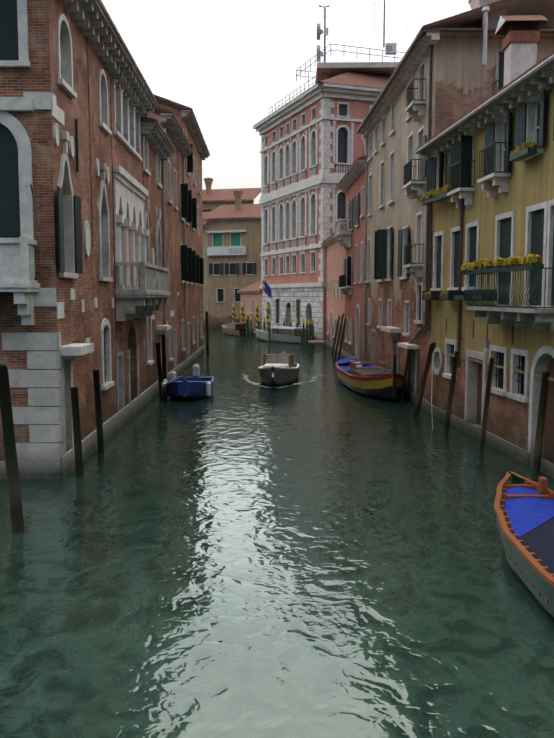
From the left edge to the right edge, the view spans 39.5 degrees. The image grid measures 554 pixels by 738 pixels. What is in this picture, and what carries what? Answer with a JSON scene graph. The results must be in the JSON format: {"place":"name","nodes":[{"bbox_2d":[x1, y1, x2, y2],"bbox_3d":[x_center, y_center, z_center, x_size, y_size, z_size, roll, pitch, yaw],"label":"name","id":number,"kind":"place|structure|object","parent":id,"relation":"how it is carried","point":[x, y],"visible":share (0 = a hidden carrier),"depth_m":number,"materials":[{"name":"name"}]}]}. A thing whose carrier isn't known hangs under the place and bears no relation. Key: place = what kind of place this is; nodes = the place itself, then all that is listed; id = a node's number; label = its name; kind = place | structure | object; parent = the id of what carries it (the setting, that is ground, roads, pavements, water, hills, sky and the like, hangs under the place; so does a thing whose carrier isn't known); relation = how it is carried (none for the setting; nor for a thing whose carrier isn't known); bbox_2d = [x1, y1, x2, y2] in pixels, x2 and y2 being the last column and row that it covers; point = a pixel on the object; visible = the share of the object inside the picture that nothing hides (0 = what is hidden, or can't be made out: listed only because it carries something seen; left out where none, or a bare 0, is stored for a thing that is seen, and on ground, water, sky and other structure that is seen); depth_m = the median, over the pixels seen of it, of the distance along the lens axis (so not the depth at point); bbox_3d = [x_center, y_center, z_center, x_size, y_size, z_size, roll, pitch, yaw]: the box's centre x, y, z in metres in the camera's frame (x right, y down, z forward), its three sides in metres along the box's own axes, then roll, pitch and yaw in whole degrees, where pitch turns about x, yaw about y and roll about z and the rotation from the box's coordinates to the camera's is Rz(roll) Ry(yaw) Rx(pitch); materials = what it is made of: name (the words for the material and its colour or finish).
{"place":"outdoors","nodes":[
{"label":"outdoors","id":0,"kind":"place"},
{"bbox_2d":[0,328,553,737],"bbox_3d":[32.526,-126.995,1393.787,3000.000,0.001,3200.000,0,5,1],"label":"canal water","id":1,"kind":"structure","parent":0,"point":[235,554],"depth_m":12.39,"materials":[{"name":"green liquid"}]},
{"bbox_2d":[0,0,175,478],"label":"brick building","id":2,"kind":"structure","parent":1,"relation":"in","point":[87,149],"depth_m":20.38,"materials":[{"name":"brick"}]},
{"bbox_2d":[0,311,208,532],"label":"mooring poles","id":3,"kind":"object","parent":1,"relation":"in","point":[14,496],"visible":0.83,"depth_m":14.92,"materials":[{"name":"brown wood"}]},
{"bbox_2d":[148,94,209,381],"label":"house","id":4,"kind":"structure","parent":1,"relation":"in","point":[178,122],"depth_m":47.60,"materials":[{"name":"brick"}]},
{"bbox_2d":[162,364,213,400],"bbox_3d":[-4.095,0.738,36.213,2.438,1.420,6.007,0,5,1],"label":"boat","id":5,"kind":"object","parent":1,"relation":"on","point":[196,385],"visible":1,"depth_m":33.95,"materials":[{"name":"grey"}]},
{"bbox_2d":[202,177,261,333],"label":"houses","id":6,"kind":"structure","parent":1,"relation":"in","point":[232,231],"depth_m":109.40,"materials":[{"name":"beige paint"}]},
{"bbox_2d":[221,323,252,336],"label":"boat","id":7,"kind":"object","parent":1,"relation":"on","point":[230,329],"visible":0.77,"depth_m":88.82,"materials":[{"name":"brown wood"}]},
{"bbox_2d":[232,303,324,345],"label":"mooring poles","id":8,"kind":"object","parent":1,"relation":"in","point":[312,341],"visible":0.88,"depth_m":77.57,"materials":[{"name":"wood"}]},
{"bbox_2d":[258,352,299,386],"bbox_3d":[0.118,-0.009,41.597,2.227,1.795,7.335,0,5,1],"label":"motorboat","id":9,"kind":"object","parent":1,"relation":"on","point":[282,369],"visible":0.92,"depth_m":39.66,"materials":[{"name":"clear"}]},
{"bbox_2d":[243,374,319,387],"bbox_3d":[0.269,0.518,42.677,4.802,0.020,9.152,0,5,1],"label":"wake foam","id":10,"kind":"object","parent":1,"relation":"on","point":[254,383],"visible":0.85,"depth_m":39.20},
{"bbox_2d":[256,326,314,343],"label":"boat","id":11,"kind":"object","parent":1,"relation":"on","point":[281,334],"visible":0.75,"depth_m":75.58,"materials":[{"name":"white"}]},
{"bbox_2d":[253,0,404,343],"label":"pink palazzo","id":12,"kind":"structure","parent":1,"relation":"in","point":[312,148],"depth_m":75.51,"materials":[{"name":"paint"}]},
{"bbox_2d":[321,135,365,359],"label":"red pink houses","id":13,"kind":"structure","parent":1,"relation":"in","point":[345,244],"depth_m":53.99,"materials":[{"name":"paint"}]},
{"bbox_2d":[335,354,408,400],"bbox_3d":[4.663,0.013,38.154,2.657,2.300,10.980,0,5,-5],"label":"boat","id":14,"kind":"object","parent":1,"relation":"on","point":[368,379],"visible":0.88,"depth_m":35.10,"materials":[{"name":"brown wood"}]},
{"bbox_2d":[331,314,549,474],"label":"mooring poles","id":15,"kind":"object","parent":1,"relation":"in","point":[539,428],"visible":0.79,"depth_m":22.59,"materials":[{"name":"brown wood"}]},
{"bbox_2d":[356,0,553,411],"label":"beige house","id":16,"kind":"structure","parent":1,"relation":"on","point":[442,77],"depth_m":32.57,"materials":[{"name":"paint"}]},
{"bbox_2d":[415,51,553,478],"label":"yellow house","id":17,"kind":"structure","parent":1,"relation":"on","point":[488,196],"depth_m":22.58,"materials":[{"name":"paint"}]},
{"bbox_2d":[482,6,548,86],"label":"chimney","id":18,"kind":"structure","parent":17,"relation":"on","point":[521,39],"depth_m":25.68,"materials":[{"name":"paint"}]},
{"bbox_2d":[494,471,553,616],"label":"boat","id":19,"kind":"object","parent":1,"relation":"on","point":[524,509],"visible":1,"depth_m":12.77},
{"bbox_2d":[101,0,470,217],"label":"sky","id":20,"kind":"structure","parent":0,"point":[229,62],"materials":[{"name":"white"}]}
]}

